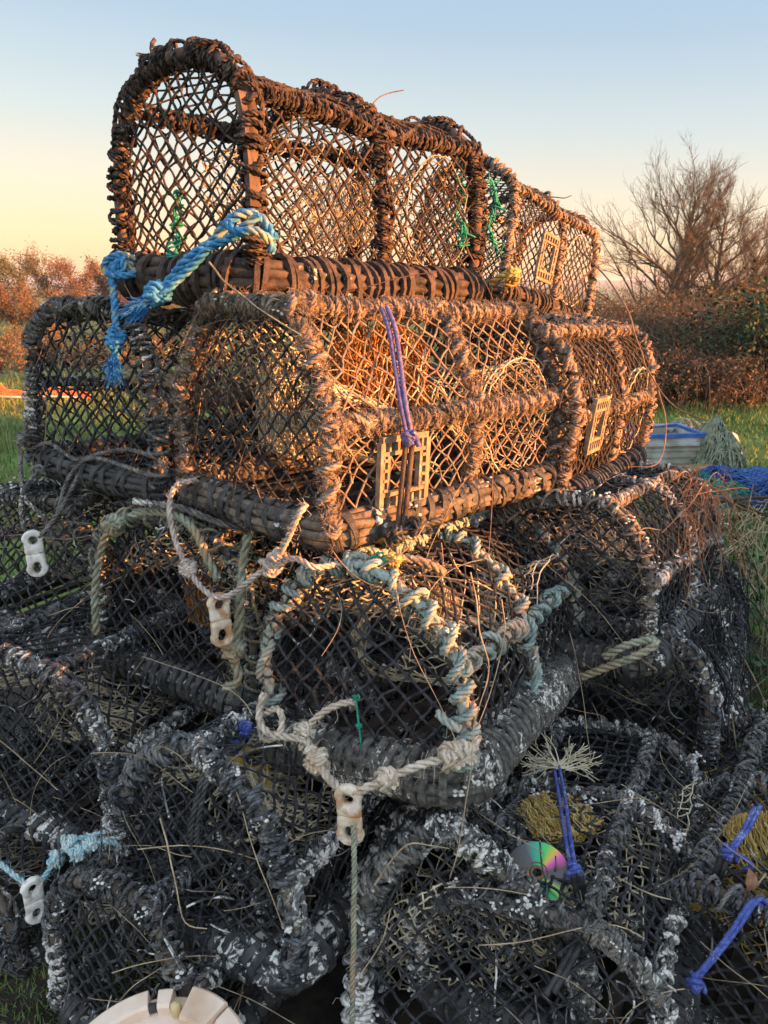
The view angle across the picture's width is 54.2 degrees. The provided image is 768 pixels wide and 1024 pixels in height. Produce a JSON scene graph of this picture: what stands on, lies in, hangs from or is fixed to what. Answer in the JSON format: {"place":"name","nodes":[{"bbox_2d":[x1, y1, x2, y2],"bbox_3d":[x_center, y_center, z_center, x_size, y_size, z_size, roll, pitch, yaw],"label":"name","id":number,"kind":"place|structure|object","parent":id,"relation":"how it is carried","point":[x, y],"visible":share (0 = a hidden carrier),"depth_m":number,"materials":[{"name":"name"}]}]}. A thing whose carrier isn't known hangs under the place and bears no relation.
{"place":"outdoors","nodes":[
{"label":"outdoors","id":0,"kind":"place"},
{"bbox_2d":[0,585,767,1023],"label":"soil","id":1,"kind":"structure","parent":0,"point":[318,1003],"depth_m":1.60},
{"bbox_2d":[0,670,211,980],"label":"lobster pot","id":2,"kind":"object","parent":1,"relation":"on","point":[20,957],"visible":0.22,"depth_m":1.75,"materials":[{"name":"fabric"}]},
{"bbox_2d":[0,552,298,864],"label":"lobster pot","id":3,"kind":"object","parent":2,"relation":"on","point":[90,715],"visible":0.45,"depth_m":1.70,"materials":[{"name":"fabric"}]},
{"bbox_2d":[0,471,256,655],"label":"lobster pot","id":4,"kind":"object","parent":3,"relation":"on","point":[66,571],"visible":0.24,"depth_m":1.98,"materials":[{"name":"fabric"}]},
{"bbox_2d":[89,986,242,1023],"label":"plastic lid","id":5,"kind":"object","parent":1,"relation":"on","point":[198,1005],"visible":1,"depth_m":1.27,"materials":[{"name":"white plastic"}]},
{"bbox_2d":[40,783,332,1023],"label":"lobster pot","id":6,"kind":"object","parent":1,"relation":"on","point":[119,946],"visible":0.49,"depth_m":1.46,"materials":[{"name":"fabric"}]},
{"bbox_2d":[37,829,111,886],"bbox_3d":[-0.620,0.690,1.513,0.166,0.104,0.039,-6,18,-19],"label":"braided cord","id":7,"kind":"object","parent":6,"relation":"on","point":[70,842],"visible":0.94,"depth_m":1.50,"materials":[{"name":"blue fabric"}]},
{"bbox_2d":[20,875,44,924],"bbox_3d":[-0.699,0.777,1.500,0.046,0.108,0.017,-15,23,-40],"label":"rope clip","id":8,"kind":"object","parent":7,"relation":"hanging from","point":[33,899],"visible":0.91,"depth_m":1.49,"materials":[{"name":"white plastic"}]},
{"bbox_2d":[59,831,121,862],"bbox_3d":[-0.589,0.667,1.494,0.122,0.058,0.049,-2,17,-6],"label":"braided cord","id":9,"kind":"object","parent":6,"relation":"attached to","point":[90,844],"visible":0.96,"depth_m":1.49,"materials":[{"name":"blue fabric"}]},
{"bbox_2d":[102,612,456,996],"bbox_3d":[-0.169,0.577,1.769,0.528,0.485,0.880,6,13,28],"label":"lobster pot","id":10,"kind":"object","parent":6,"relation":"on","point":[276,960],"visible":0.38,"depth_m":1.43,"materials":[{"name":"fabric"}]},
{"bbox_2d":[229,720,255,752],"bbox_3d":[-0.284,0.439,1.476,0.059,0.065,0.058,0,17,0],"label":"blue knot","id":11,"kind":"object","parent":10,"relation":"in","point":[245,729],"visible":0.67,"depth_m":1.46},
{"bbox_2d":[187,741,239,845],"bbox_3d":[-0.313,0.522,1.397,0.022,0.147,0.148,11,20,32],"label":"black elastic","id":12,"kind":"object","parent":11,"relation":"hanging from","point":[191,823],"visible":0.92,"depth_m":1.35,"materials":[{"name":"rubber"}]},
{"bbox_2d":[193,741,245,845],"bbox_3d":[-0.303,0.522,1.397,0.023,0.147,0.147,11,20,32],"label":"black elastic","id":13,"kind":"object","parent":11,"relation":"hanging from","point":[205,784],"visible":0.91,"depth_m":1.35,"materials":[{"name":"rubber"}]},
{"bbox_2d":[229,745,271,792],"bbox_3d":[-0.273,0.547,1.592,0.135,0.098,0.010,-5,-22,-16],"label":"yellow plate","id":14,"kind":"object","parent":10,"relation":"attached to","point":[256,764],"visible":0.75,"depth_m":1.59,"materials":[{"name":"plastic"}]},
{"bbox_2d":[254,508,584,808],"bbox_3d":[0.126,0.255,1.759,0.553,0.486,0.853,2,9,29],"label":"lobster pot","id":15,"kind":"object","parent":10,"relation":"on","point":[514,723],"visible":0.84,"depth_m":1.51,"materials":[{"name":"fabric"}]},
{"bbox_2d":[275,552,339,575],"bbox_3d":[-0.140,0.094,1.388,0.121,0.050,0.051,1,17,5],"label":"rope end","id":16,"kind":"object","parent":15,"relation":"attached to","point":[310,565],"visible":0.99,"depth_m":1.38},
{"bbox_2d":[283,688,363,750],"bbox_3d":[-0.113,0.392,1.422,0.152,0.122,0.048,-1,17,-4],"label":"rope loop","id":17,"kind":"object","parent":15,"relation":"in","point":[303,730],"visible":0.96,"depth_m":1.42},
{"bbox_2d":[243,686,487,800],"bbox_3d":[-0.077,0.434,1.355,0.498,0.121,0.224,7,19,22],"label":"bridle rope","id":18,"kind":"object","parent":15,"relation":"attached to","point":[450,756],"visible":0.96,"depth_m":1.29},
{"bbox_2d":[251,702,287,749],"bbox_3d":[-0.222,0.415,1.473,0.077,0.078,0.094,0,17,0],"label":"rope loop","id":19,"kind":"object","parent":18,"relation":"attached to","point":[278,710],"visible":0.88,"depth_m":1.46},
{"bbox_2d":[334,783,364,845],"bbox_3d":[-0.059,0.512,1.270,0.053,0.120,0.019,3,17,10],"label":"rope clip","id":20,"kind":"object","parent":18,"relation":"hanging from","point":[349,812],"visible":0.98,"depth_m":1.26,"materials":[{"name":"white plastic"}]},
{"bbox_2d":[345,822,358,1023],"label":"hanging rope","id":21,"kind":"object","parent":20,"relation":"hanging from","point":[352,1009],"visible":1,"depth_m":1.28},
{"bbox_2d":[168,283,568,553],"bbox_3d":[-0.003,-0.273,1.780,0.572,0.503,0.880,16,21,41],"label":"lobster pot","id":22,"kind":"object","parent":15,"relation":"on","point":[337,525],"visible":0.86,"depth_m":1.58,"materials":[{"name":"fabric"}]},
{"bbox_2d":[128,494,251,533],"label":"old rope","id":23,"kind":"object","parent":22,"relation":"on","point":[208,518],"visible":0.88,"depth_m":1.61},
{"bbox_2d":[161,473,311,606],"bbox_3d":[-0.312,0.057,1.466,0.122,0.252,0.441,-15,22,-39],"label":"bridle rope","id":24,"kind":"object","parent":22,"relation":"hanging from","point":[187,569],"visible":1,"depth_m":1.47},
{"bbox_2d":[206,592,233,647],"bbox_3d":[-0.327,0.215,1.500,0.052,0.118,0.020,-11,20,-31],"label":"rope clip","id":25,"kind":"object","parent":24,"relation":"hanging from","point":[219,618],"visible":0.94,"depth_m":1.49,"materials":[{"name":"white plastic"}]},
{"bbox_2d":[209,529,265,701],"bbox_3d":[-0.296,0.218,1.567,0.082,0.375,0.164,11,20,32],"label":"old rope","id":26,"kind":"object","parent":22,"relation":"hanging from","point":[234,651],"visible":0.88,"depth_m":1.55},
{"bbox_2d":[106,36,487,307],"bbox_3d":[-0.172,-0.786,1.884,0.572,0.534,0.930,15,21,37],"label":"lobster pot","id":27,"kind":"object","parent":22,"relation":"on","point":[252,131],"visible":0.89,"depth_m":1.68,"materials":[{"name":"brown rubber"}]},
{"bbox_2d":[100,250,135,279],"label":"mooring rope","id":28,"kind":"object","parent":27,"relation":"attached to","point":[107,259],"visible":0.99,"depth_m":1.65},
{"bbox_2d":[101,255,135,387],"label":"mooring rope","id":29,"kind":"object","parent":27,"relation":"hanging from","point":[115,339],"visible":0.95,"depth_m":1.62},
{"bbox_2d":[165,189,187,257],"bbox_3d":[-0.449,-0.619,1.625,0.051,0.153,0.081,0,17,0],"label":"green lashing","id":30,"kind":"object","parent":27,"relation":"attached to","point":[178,240],"visible":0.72,"depth_m":1.61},
{"bbox_2d":[112,208,278,325],"bbox_3d":[-0.363,-0.466,1.440,0.335,0.216,0.070,0,17,0],"label":"mooring rope","id":31,"kind":"object","parent":27,"relation":"attached to","point":[152,296],"visible":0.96,"depth_m":1.44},
{"bbox_2d":[160,210,261,296],"bbox_3d":[-0.326,-0.481,1.407,0.218,0.154,0.025,5,18,15],"label":"mooring rope","id":32,"kind":"object","parent":31,"relation":"attached to","point":[205,251],"visible":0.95,"depth_m":1.40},
{"bbox_2d":[222,218,275,253],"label":"mooring rope","id":33,"kind":"object","parent":32,"relation":"attached to","point":[257,231],"visible":1,"depth_m":1.35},
{"bbox_2d":[294,180,377,247],"bbox_3d":[-0.108,-0.778,1.965,0.280,0.163,0.155,-15,23,-40],"label":"bait bag","id":34,"kind":"object","parent":27,"relation":"in","point":[336,206],"visible":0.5,"depth_m":1.95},
{"bbox_2d":[451,173,475,249],"bbox_3d":[0.204,-0.808,2.014,0.056,0.198,0.092,-8,19,-23],"label":"green lashing","id":35,"kind":"object","parent":27,"relation":"attached to","point":[464,230],"visible":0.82,"depth_m":2.02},
{"bbox_2d":[488,265,521,287],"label":"yellow rope","id":36,"kind":"object","parent":27,"relation":"attached to","point":[511,275],"visible":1,"depth_m":2.01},
{"bbox_2d":[254,339,339,460],"bbox_3d":[-0.190,-0.252,1.688,0.137,0.263,0.214,16,23,42],"label":"bait bag","id":37,"kind":"object","parent":22,"relation":"in","point":[272,435],"visible":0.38,"depth_m":1.64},
{"bbox_2d":[328,324,429,436],"bbox_3d":[-0.009,-0.296,1.689,0.279,0.243,0.140,-16,23,-41],"label":"bait bag","id":38,"kind":"object","parent":22,"relation":"hanging from","point":[358,347],"visible":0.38,"depth_m":1.65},
{"bbox_2d":[380,305,420,534],"bbox_3d":[0.033,-0.177,1.476,0.060,0.441,0.197,-2,17,-7],"label":"bungee","id":39,"kind":"object","parent":22,"relation":"hanging from","point":[410,439],"visible":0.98,"depth_m":1.45,"materials":[{"name":"fabric"}]},
{"bbox_2d":[379,516,444,547],"bbox_3d":[0.051,0.034,1.456,0.154,0.058,0.082,-3,17,-9],"label":"strap knot","id":40,"kind":"object","parent":22,"relation":"attached to","point":[393,535],"visible":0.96,"depth_m":1.44,"materials":[{"name":"black rubber"}]},
{"bbox_2d":[391,548,447,584],"bbox_3d":[0.077,0.105,1.409,0.122,0.076,0.061,-5,18,-15],"label":"rope stub","id":41,"kind":"object","parent":15,"relation":"in","point":[437,567],"visible":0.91,"depth_m":1.40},
{"bbox_2d":[419,585,461,647],"bbox_3d":[0.123,0.229,1.630,0.098,0.133,0.057,-8,19,-24],"label":"bait bag","id":42,"kind":"object","parent":15,"relation":"in","point":[448,605],"visible":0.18,"depth_m":1.61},
{"bbox_2d":[435,709,462,738],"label":"old rope","id":43,"kind":"object","parent":15,"relation":"on","point":[456,727],"visible":0.97,"depth_m":1.31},
{"bbox_2d":[450,572,489,876],"bbox_3d":[0.154,0.348,1.287,0.045,0.400,0.318,3,17,9],"label":"dry stem","id":44,"kind":"object","parent":15,"relation":"hanging from","point":[475,717],"visible":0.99,"depth_m":1.28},
{"bbox_2d":[523,645,544,693],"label":"old rope","id":45,"kind":"object","parent":15,"relation":"in","point":[535,677],"visible":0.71,"depth_m":1.65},
{"bbox_2d":[579,632,662,684],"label":"old rope","id":46,"kind":"object","parent":15,"relation":"hanging from","point":[651,642],"visible":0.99,"depth_m":1.73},
{"bbox_2d":[0,291,747,1021],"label":"white crust","id":47,"kind":"object","parent":1,"relation":"on","point":[492,853],"visible":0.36,"depth_m":1.43},
{"bbox_2d":[0,467,767,1023],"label":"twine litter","id":48,"kind":"object","parent":1,"relation":"on","point":[174,955],"visible":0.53,"depth_m":1.42,"materials":[{"name":"fabric"}]},
{"bbox_2d":[0,399,767,1023],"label":"straw litter","id":49,"kind":"object","parent":1,"relation":"on","point":[322,831],"visible":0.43,"depth_m":1.38,"materials":[{"name":"plant"}]},
{"bbox_2d":[296,533,511,736],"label":"lobster pot","id":50,"kind":"object","parent":1,"relation":"on","point":[421,723],"depth_m":2.34,"materials":[{"name":"fabric"}]},
{"bbox_2d":[88,468,421,721],"bbox_3d":[-0.302,0.130,2.059,0.575,0.470,0.875,11,18,28],"label":"lobster pot","id":51,"kind":"object","parent":50,"relation":"on","point":[179,684],"visible":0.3,"depth_m":1.74,"materials":[{"name":"fabric"}]},
{"bbox_2d":[74,498,233,639],"bbox_3d":[-0.507,0.152,1.683,0.466,0.364,0.129,8,19,25],"label":"old rope","id":52,"kind":"object","parent":51,"relation":"on","point":[114,525],"visible":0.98,"depth_m":1.71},
{"bbox_2d":[21,293,376,501],"bbox_3d":[-0.472,-0.354,2.095,0.580,0.474,0.867,12,18,34],"label":"lobster pot","id":53,"kind":"object","parent":51,"relation":"on","point":[152,379],"visible":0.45,"depth_m":1.81,"materials":[{"name":"fabric"}]},
{"bbox_2d":[14,422,57,548],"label":"bridle rope","id":54,"kind":"object","parent":53,"relation":"hanging from","point":[24,438],"visible":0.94,"depth_m":1.86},
{"bbox_2d":[10,463,81,543],"bbox_3d":[-0.795,-0.034,1.844,0.188,0.185,0.174,0,17,0],"label":"bridle rope","id":55,"kind":"object","parent":53,"relation":"hanging from","point":[37,471],"visible":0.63,"depth_m":1.80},
{"bbox_2d":[21,530,48,576],"bbox_3d":[-0.837,0.100,1.800,0.052,0.120,0.019,-8,19,-25],"label":"rope clip","id":56,"kind":"object","parent":55,"relation":"hanging from","point":[35,552],"visible":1,"depth_m":1.79,"materials":[{"name":"white plastic"}]},
{"bbox_2d":[28,441,174,519],"bbox_3d":[-0.698,-0.075,1.777,0.561,0.195,0.113,11,20,32],"label":"bridle rope","id":57,"kind":"object","parent":53,"relation":"attached to","point":[96,456],"visible":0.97,"depth_m":1.76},
{"bbox_2d":[10,237,660,514],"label":"stem litter","id":58,"kind":"object","parent":53,"relation":"in","point":[287,384],"visible":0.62,"depth_m":1.59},
{"bbox_2d":[182,575,227,626],"bbox_3d":[-0.429,0.215,1.809,0.117,0.129,0.105,0,17,0],"label":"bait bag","id":59,"kind":"object","parent":51,"relation":"in","point":[197,595],"visible":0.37,"depth_m":1.80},
{"bbox_2d":[333,782,606,1023],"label":"lobster pot","id":60,"kind":"object","parent":1,"relation":"on","point":[381,899],"visible":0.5,"depth_m":1.38,"materials":[{"name":"fabric"}]},
{"bbox_2d":[543,759,586,996],"bbox_3d":[0.360,0.669,1.466,0.076,0.142,0.527,4,18,12],"label":"bungee","id":61,"kind":"object","parent":60,"relation":"attached to","point":[574,873],"visible":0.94,"depth_m":1.34,"materials":[{"name":"fabric"}]},
{"bbox_2d":[429,544,621,755],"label":"lobster pot","id":62,"kind":"object","parent":1,"relation":"on","point":[593,700],"visible":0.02,"depth_m":2.38,"materials":[{"name":"fabric"}]},
{"bbox_2d":[428,413,638,606],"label":"lobster pot","id":63,"kind":"object","parent":62,"relation":"on","point":[584,579],"visible":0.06,"depth_m":2.44,"materials":[{"name":"fabric"}]},
{"bbox_2d":[414,310,659,512],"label":"lobster pot","id":64,"kind":"object","parent":63,"relation":"on","point":[613,451],"visible":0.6,"depth_m":2.09,"materials":[{"name":"fabric"}]},
{"bbox_2d":[410,153,601,316],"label":"lobster pot","id":65,"kind":"object","parent":64,"relation":"on","point":[516,195],"visible":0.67,"depth_m":3.00,"materials":[{"name":"brown rubber"}]},
{"bbox_2d":[485,172,506,257],"bbox_3d":[0.318,-0.850,2.150,0.064,0.232,0.104,0,17,0],"label":"green lashing","id":66,"kind":"object","parent":65,"relation":"attached to","point":[493,213],"visible":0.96,"depth_m":2.15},
{"bbox_2d":[577,246,708,420],"bbox_3d":[0.773,-0.637,2.469,0.095,0.494,1.055,-2,17,-7],"label":"dry stem","id":67,"kind":"object","parent":64,"relation":"in","point":[594,264],"visible":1,"depth_m":2.35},
{"bbox_2d":[534,540,748,797],"bbox_3d":[0.805,0.416,2.283,0.533,0.484,0.811,5,16,30],"label":"lobster pot","id":68,"kind":"object","parent":62,"relation":"on","point":[689,650],"visible":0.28,"depth_m":1.99,"materials":[{"name":"fabric"}]},
{"bbox_2d":[473,460,725,678],"bbox_3d":[0.657,0.116,2.190,0.526,0.469,0.810,4,11,35],"label":"lobster pot","id":69,"kind":"object","parent":68,"relation":"on","point":[654,580],"visible":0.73,"depth_m":1.91,"materials":[{"name":"fabric"}]},
{"bbox_2d":[588,467,764,613],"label":"hanging stems","id":70,"kind":"object","parent":69,"relation":"hanging from","point":[701,504],"visible":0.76,"depth_m":2.09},
{"bbox_2d":[647,552,767,777],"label":"hanging twine","id":71,"kind":"object","parent":68,"relation":"hanging from","point":[716,659],"visible":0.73,"depth_m":2.03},
{"bbox_2d":[401,715,711,1023],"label":"lobster pot","id":72,"kind":"object","parent":1,"relation":"on","point":[625,828],"visible":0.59,"depth_m":1.43,"materials":[{"name":"fabric"}]},
{"bbox_2d":[510,841,569,900],"bbox_3d":[0.286,0.676,1.405,0.120,0.008,0.120,8,44,24],"label":"shiny disc","id":73,"kind":"object","parent":72,"relation":"in","point":[526,856],"visible":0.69,"depth_m":1.42,"materials":[{"name":"multicoloured plastic"}]},
{"bbox_2d":[517,791,603,844],"bbox_3d":[0.367,0.638,1.572,0.163,0.043,0.145,-5,18,-15],"label":"bait bag","id":74,"kind":"object","parent":72,"relation":"in","point":[536,819],"visible":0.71,"depth_m":1.55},
{"bbox_2d":[520,730,602,781],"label":"rope","id":75,"kind":"object","parent":72,"relation":"on","point":[554,764],"visible":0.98,"depth_m":1.69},
{"bbox_2d":[621,706,767,1023],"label":"lobster pot","id":76,"kind":"object","parent":1,"relation":"on","point":[701,889],"visible":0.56,"depth_m":1.50,"materials":[{"name":"fabric"}]},
{"bbox_2d":[685,896,767,993],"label":"bungee","id":77,"kind":"object","parent":76,"relation":"attached to","point":[695,983],"visible":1,"depth_m":1.31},
{"bbox_2d":[711,804,762,883],"bbox_3d":[0.668,0.653,1.419,0.110,0.194,0.035,-7,19,-21],"label":"bungee","id":78,"kind":"object","parent":76,"relation":"attached to","point":[726,856],"visible":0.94,"depth_m":1.41,"materials":[{"name":"blue rubber"}]},
{"bbox_2d":[721,810,767,878],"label":"bait bag","id":79,"kind":"object","parent":76,"relation":"in","point":[752,841],"visible":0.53,"depth_m":1.49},
{"bbox_2d":[0,280,767,637],"bbox_3d":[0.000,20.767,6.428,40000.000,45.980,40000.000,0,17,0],"label":"ground","id":80,"kind":"structure","parent":0,"point":[606,284],"depth_m":8.45,"materials":[{"name":"green plant"}]},
{"bbox_2d":[0,279,34,331],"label":"autumn tree","id":81,"kind":"object","parent":80,"relation":"on","point":[9,313],"visible":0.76,"depth_m":78.38,"materials":[{"name":"orange plant"}]},
{"bbox_2d":[0,247,45,317],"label":"autumn tree","id":82,"kind":"object","parent":80,"relation":"on","point":[17,274],"visible":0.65,"depth_m":118.87,"materials":[{"name":"orange plant"}]},
{"bbox_2d":[0,319,59,373],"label":"autumn tree","id":83,"kind":"object","parent":80,"relation":"on","point":[13,353],"visible":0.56,"depth_m":39.12,"materials":[{"name":"orange plant"}]},
{"bbox_2d":[2,283,68,335],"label":"autumn tree","id":84,"kind":"object","parent":80,"relation":"on","point":[21,301],"visible":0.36,"depth_m":73.41,"materials":[{"name":"orange plant"}]},
{"bbox_2d":[4,235,73,304],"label":"autumn tree","id":85,"kind":"object","parent":80,"relation":"on","point":[41,278],"visible":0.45,"depth_m":127.91,"materials":[{"name":"orange plant"}]},
{"bbox_2d":[43,326,103,370],"bbox_3d":[-16.488,-8.411,40.206,3.188,3.746,3.385,13,21,35],"label":"autumn tree","id":86,"kind":"object","parent":80,"relation":"on","point":[69,358],"visible":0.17,"depth_m":39.86,"materials":[{"name":"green plant"}]},
{"bbox_2d":[42,249,104,296],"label":"autumn tree","id":87,"kind":"object","parent":80,"relation":"on","point":[66,272],"visible":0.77,"depth_m":121.10,"materials":[{"name":"orange plant"}]},
{"bbox_2d":[80,249,122,296],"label":"autumn tree","id":88,"kind":"object","parent":80,"relation":"on","point":[100,283],"visible":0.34,"depth_m":127.67,"materials":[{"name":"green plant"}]},
{"bbox_2d":[0,369,767,1023],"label":"grass","id":89,"kind":"structure","parent":80,"relation":"on","point":[6,429],"depth_m":6.80,"materials":[{"name":"plant"}]},
{"bbox_2d":[467,280,687,365],"bbox_3d":[3.378,-3.007,12.663,4.634,1.915,3.084,0,17,0],"label":"bramble bush","id":90,"kind":"object","parent":80,"relation":"on","point":[639,302],"visible":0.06,"depth_m":12.51,"materials":[{"name":"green plant"}]},
{"bbox_2d":[468,274,712,337],"bbox_3d":[4.269,-3.555,14.620,5.348,2.089,3.300,0,17,0],"label":"bramble bush","id":91,"kind":"object","parent":80,"relation":"on","point":[628,295],"visible":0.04,"depth_m":14.33,"materials":[{"name":"brown plant"}]},
{"bbox_2d":[466,292,734,386],"bbox_3d":[3.167,-2.207,10.276,4.196,1.657,3.431,0,17,0],"label":"bramble bush","id":92,"kind":"object","parent":80,"relation":"on","point":[608,317],"visible":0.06,"depth_m":9.98,"materials":[{"name":"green plant"}]},
{"bbox_2d":[489,303,767,395],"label":"bramble bush","id":93,"kind":"object","parent":80,"relation":"on","point":[653,336],"visible":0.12,"depth_m":9.54,"materials":[{"name":"brown plant"}]},
{"bbox_2d":[525,323,767,410],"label":"bramble bush","id":94,"kind":"object","parent":80,"relation":"on","point":[656,353],"visible":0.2,"depth_m":8.70,"materials":[{"name":"brown plant"}]},
{"bbox_2d":[557,280,743,356],"bbox_3d":[3.660,-2.562,11.245,4.027,1.758,2.685,-5,18,-16],"label":"bramble bush","id":95,"kind":"object","parent":80,"relation":"on","point":[616,310],"visible":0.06,"depth_m":10.97,"materials":[{"name":"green plant"}]},
{"bbox_2d":[612,423,706,466],"bbox_3d":[2.128,-0.511,5.924,0.620,0.293,0.465,-2,17,-7],"label":"fish bin","id":96,"kind":"object","parent":80,"relation":"on","point":[682,445],"visible":0.49,"depth_m":5.73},
{"bbox_2d":[686,414,748,468],"bbox_3d":[2.544,-0.518,5.796,0.643,0.496,0.562,0,17,0],"label":"twine heap","id":97,"kind":"object","parent":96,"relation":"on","point":[720,444],"visible":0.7,"depth_m":5.68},
{"bbox_2d":[579,273,749,326],"bbox_3d":[5.067,-3.234,13.463,5.258,1.999,3.431,7,18,20],"label":"bramble bush","id":98,"kind":"object","parent":80,"relation":"on","point":[664,302],"visible":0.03,"depth_m":13.40,"materials":[{"name":"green plant"}]},
{"bbox_2d":[562,128,767,316],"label":"bare tree","id":99,"kind":"object","parent":80,"relation":"on","point":[689,233],"visible":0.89,"depth_m":39.34,"materials":[{"name":"brown plant"}]},
{"bbox_2d":[583,339,767,415],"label":"bramble bush","id":100,"kind":"object","parent":80,"relation":"on","point":[729,386],"visible":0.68,"depth_m":8.46,"materials":[{"name":"brown plant"}]},
{"bbox_2d":[617,292,757,358],"bbox_3d":[4.551,-2.415,10.995,3.322,1.579,3.345,11,20,32],"label":"bramble bush","id":101,"kind":"object","parent":80,"relation":"on","point":[684,320],"visible":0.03,"depth_m":10.67,"materials":[{"name":"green plant"}]},
{"bbox_2d":[618,482,767,885],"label":"undergrowth","id":102,"kind":"object","parent":80,"relation":"on","point":[757,556],"visible":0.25,"depth_m":3.12,"materials":[{"name":"green plant"}]},
{"bbox_2d":[649,223,736,307],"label":"bare tree","id":103,"kind":"object","parent":80,"relation":"on","point":[686,280],"visible":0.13,"depth_m":44.35,"materials":[{"name":"brown plant"}]},
{"bbox_2d":[621,161,767,312],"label":"bare tree","id":104,"kind":"object","parent":80,"relation":"on","point":[726,263],"visible":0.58,"depth_m":39.74,"materials":[{"name":"brown plant"}]},
{"bbox_2d":[656,259,767,395],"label":"ivy bush","id":105,"kind":"object","parent":80,"relation":"on","point":[754,298],"visible":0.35,"depth_m":9.17,"materials":[{"name":"green plant"}]},
{"bbox_2d":[676,471,750,511],"bbox_3d":[2.176,-0.138,4.892,0.615,0.253,0.518,0,17,0],"label":"green net heap","id":106,"kind":"object","parent":80,"relation":"on","point":[739,491],"visible":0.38,"depth_m":4.82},
{"bbox_2d":[681,288,767,403],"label":"ivy bush","id":107,"kind":"object","parent":80,"relation":"on","point":[751,321],"visible":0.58,"depth_m":8.73,"materials":[{"name":"green plant"}]},
{"bbox_2d":[699,464,767,509],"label":"blue net heap","id":108,"kind":"object","parent":80,"relation":"on","point":[757,476],"visible":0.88,"depth_m":4.93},
{"bbox_2d":[709,222,767,303],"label":"bare tree","id":109,"kind":"object","parent":80,"relation":"on","point":[763,243],"visible":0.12,"depth_m":42.75,"materials":[{"name":"brown plant"}]},
{"bbox_2d":[0,0,767,280],"label":"sky","id":110,"kind":"structure","parent":0,"point":[573,97],"materials":[{"name":"blue"}]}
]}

